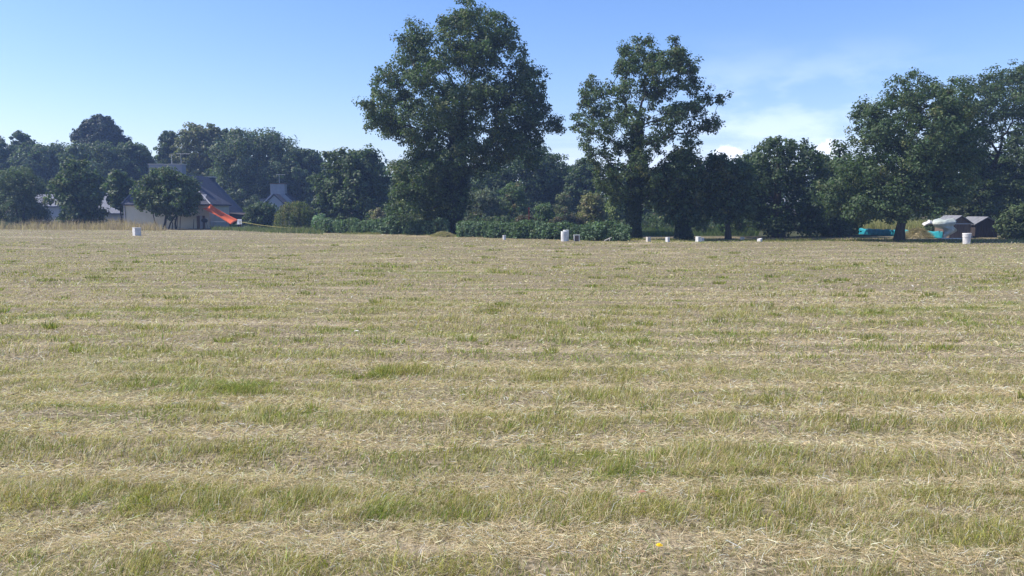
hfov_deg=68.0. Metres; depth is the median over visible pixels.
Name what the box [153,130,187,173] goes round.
woodland tree
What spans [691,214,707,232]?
shrub
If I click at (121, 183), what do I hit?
garden tree
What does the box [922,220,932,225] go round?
plastic sheet
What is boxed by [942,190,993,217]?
shrub
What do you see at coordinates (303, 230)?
rough grass
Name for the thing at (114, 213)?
house
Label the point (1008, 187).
oak tree
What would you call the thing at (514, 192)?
garden tree
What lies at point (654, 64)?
oak tree
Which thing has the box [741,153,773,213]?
woodland tree
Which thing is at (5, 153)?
pine tree
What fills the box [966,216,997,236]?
garden shed
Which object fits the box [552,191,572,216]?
garden tree
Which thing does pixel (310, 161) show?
woodland tree
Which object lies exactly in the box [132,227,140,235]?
utility box
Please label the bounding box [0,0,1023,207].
sky
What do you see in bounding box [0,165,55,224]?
garden tree
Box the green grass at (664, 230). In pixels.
[641,224,759,235]
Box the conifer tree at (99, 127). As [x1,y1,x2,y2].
[69,113,133,184]
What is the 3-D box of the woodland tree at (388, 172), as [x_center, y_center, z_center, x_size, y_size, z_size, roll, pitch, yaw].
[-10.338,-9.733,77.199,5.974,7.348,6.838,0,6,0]
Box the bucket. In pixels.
[962,233,972,243]
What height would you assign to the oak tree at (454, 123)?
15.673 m
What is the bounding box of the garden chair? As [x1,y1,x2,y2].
[237,219,241,226]
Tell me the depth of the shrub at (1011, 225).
43.75 m
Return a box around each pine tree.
[0,136,25,215]
[5,130,48,175]
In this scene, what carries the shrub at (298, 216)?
on the ground at (442, 286)
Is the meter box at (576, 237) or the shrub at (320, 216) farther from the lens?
the shrub at (320, 216)
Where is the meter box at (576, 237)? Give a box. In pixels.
[574,235,579,240]
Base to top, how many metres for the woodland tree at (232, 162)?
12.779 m
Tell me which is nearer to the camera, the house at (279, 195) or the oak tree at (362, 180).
the oak tree at (362, 180)
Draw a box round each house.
[28,194,72,222]
[98,193,125,222]
[121,153,246,228]
[258,182,309,224]
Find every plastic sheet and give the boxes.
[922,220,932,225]
[932,218,956,237]
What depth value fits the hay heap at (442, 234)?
47.98 m
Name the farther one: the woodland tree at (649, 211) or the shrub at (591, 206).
the woodland tree at (649, 211)
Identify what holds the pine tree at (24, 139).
on the ground at (442, 286)
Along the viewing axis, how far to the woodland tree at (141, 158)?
104.95 m
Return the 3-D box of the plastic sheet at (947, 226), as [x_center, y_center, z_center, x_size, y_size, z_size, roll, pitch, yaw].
[25.535,-3.472,44.809,1.532,1.300,0.620,0,6,0]
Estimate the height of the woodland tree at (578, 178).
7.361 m
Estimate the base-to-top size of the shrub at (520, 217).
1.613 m
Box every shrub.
[242,200,278,227]
[272,200,316,229]
[311,213,325,226]
[368,207,386,219]
[420,204,439,221]
[464,187,508,222]
[514,213,536,221]
[532,202,554,221]
[548,213,585,225]
[575,192,609,224]
[603,188,627,224]
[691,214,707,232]
[716,221,746,234]
[813,203,855,236]
[921,220,934,231]
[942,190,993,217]
[992,203,1023,238]
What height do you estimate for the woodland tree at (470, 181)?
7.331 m
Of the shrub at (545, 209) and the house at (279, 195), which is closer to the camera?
the shrub at (545, 209)
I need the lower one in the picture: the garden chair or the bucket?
the bucket
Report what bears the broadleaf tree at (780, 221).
on the ground at (442, 286)
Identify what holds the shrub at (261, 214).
on the ground at (442, 286)
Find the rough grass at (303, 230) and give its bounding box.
[209,223,323,233]
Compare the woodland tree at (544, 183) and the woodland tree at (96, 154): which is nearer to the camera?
the woodland tree at (544, 183)
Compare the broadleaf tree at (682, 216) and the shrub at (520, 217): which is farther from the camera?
the shrub at (520, 217)
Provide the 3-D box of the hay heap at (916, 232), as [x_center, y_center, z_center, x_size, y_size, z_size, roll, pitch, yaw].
[24.361,-3.345,45.633,2.231,0.729,1.964,0,6,0]
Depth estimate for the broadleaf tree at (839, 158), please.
49.53 m
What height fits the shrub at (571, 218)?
1.641 m
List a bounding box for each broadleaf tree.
[641,140,711,239]
[694,149,762,238]
[723,135,834,237]
[810,139,867,235]
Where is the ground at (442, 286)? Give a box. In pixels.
[0,214,1023,575]
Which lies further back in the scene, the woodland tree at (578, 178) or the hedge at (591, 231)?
the woodland tree at (578, 178)
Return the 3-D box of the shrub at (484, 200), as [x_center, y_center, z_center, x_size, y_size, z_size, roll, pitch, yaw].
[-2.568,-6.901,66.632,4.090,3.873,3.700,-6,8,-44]
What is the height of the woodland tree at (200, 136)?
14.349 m
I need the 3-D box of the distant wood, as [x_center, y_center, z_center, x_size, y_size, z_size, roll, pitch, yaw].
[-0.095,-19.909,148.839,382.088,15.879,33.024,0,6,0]
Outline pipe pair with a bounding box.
[561,230,568,240]
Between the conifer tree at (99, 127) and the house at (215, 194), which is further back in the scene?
the conifer tree at (99, 127)
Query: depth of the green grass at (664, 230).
51.96 m
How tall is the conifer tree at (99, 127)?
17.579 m
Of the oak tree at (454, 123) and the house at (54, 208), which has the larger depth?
the house at (54, 208)
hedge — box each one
[313,216,450,234]
[455,219,631,240]
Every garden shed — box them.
[935,215,973,237]
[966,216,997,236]
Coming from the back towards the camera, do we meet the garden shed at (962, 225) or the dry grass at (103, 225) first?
the dry grass at (103, 225)
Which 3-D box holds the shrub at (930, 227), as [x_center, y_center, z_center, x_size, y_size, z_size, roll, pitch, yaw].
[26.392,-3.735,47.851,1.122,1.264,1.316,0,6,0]
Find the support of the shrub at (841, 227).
on the ground at (442, 286)
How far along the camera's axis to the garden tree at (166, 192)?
67.04 m
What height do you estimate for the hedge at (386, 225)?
1.430 m
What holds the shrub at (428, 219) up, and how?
on the ground at (442, 286)
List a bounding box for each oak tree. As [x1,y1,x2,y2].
[306,143,396,220]
[351,0,566,234]
[568,33,732,239]
[805,67,989,240]
[939,58,1023,222]
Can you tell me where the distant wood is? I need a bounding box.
[6,155,896,216]
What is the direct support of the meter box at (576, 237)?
on the ground at (442, 286)
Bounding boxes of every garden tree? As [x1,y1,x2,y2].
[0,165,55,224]
[42,156,110,225]
[99,169,135,223]
[129,165,203,228]
[496,182,527,220]
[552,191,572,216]
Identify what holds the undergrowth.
on the ground at (442, 286)
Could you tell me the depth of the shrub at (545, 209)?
60.34 m
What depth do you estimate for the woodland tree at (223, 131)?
109.44 m
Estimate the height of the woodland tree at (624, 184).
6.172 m
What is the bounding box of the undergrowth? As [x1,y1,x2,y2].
[359,209,1001,232]
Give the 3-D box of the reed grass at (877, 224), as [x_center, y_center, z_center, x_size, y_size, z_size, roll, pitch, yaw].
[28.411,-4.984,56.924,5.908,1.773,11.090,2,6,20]
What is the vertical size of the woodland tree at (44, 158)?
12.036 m
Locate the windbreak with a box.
[858,227,943,237]
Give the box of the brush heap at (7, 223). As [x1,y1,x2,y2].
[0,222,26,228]
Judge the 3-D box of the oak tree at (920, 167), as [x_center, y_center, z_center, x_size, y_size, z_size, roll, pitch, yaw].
[20.789,-7.075,41.099,8.934,9.383,6.809,0,6,0]
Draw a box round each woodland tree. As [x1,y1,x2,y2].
[1,140,75,218]
[55,140,135,218]
[102,141,156,196]
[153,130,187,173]
[169,121,228,181]
[204,126,299,211]
[210,128,249,199]
[267,147,330,214]
[386,156,439,214]
[434,168,516,211]
[470,146,570,217]
[562,157,604,215]
[601,171,650,223]
[643,180,699,223]
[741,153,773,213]
[906,177,952,220]
[963,149,1018,218]
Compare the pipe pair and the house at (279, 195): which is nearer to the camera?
the pipe pair
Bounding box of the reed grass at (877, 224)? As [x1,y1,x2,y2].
[862,217,926,229]
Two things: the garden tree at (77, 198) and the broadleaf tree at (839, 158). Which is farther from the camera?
the garden tree at (77, 198)
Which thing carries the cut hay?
on the ground at (442, 286)
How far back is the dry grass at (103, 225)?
65.24 m
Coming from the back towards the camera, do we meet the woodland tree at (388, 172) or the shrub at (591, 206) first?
the woodland tree at (388, 172)
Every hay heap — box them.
[429,231,455,236]
[905,227,934,238]
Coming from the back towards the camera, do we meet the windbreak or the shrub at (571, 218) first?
the shrub at (571, 218)
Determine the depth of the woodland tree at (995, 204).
67.76 m
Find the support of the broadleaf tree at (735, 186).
on the ground at (442, 286)
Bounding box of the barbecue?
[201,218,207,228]
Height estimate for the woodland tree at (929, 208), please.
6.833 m
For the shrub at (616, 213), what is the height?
4.018 m
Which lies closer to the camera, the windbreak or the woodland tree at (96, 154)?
the windbreak
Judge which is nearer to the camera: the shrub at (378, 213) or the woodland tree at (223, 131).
the shrub at (378, 213)
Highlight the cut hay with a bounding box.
[0,228,1023,575]
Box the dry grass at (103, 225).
[0,215,167,230]
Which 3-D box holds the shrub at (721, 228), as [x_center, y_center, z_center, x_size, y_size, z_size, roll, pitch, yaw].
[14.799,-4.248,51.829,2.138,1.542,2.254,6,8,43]
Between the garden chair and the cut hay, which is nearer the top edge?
the garden chair
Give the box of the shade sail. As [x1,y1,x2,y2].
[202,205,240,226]

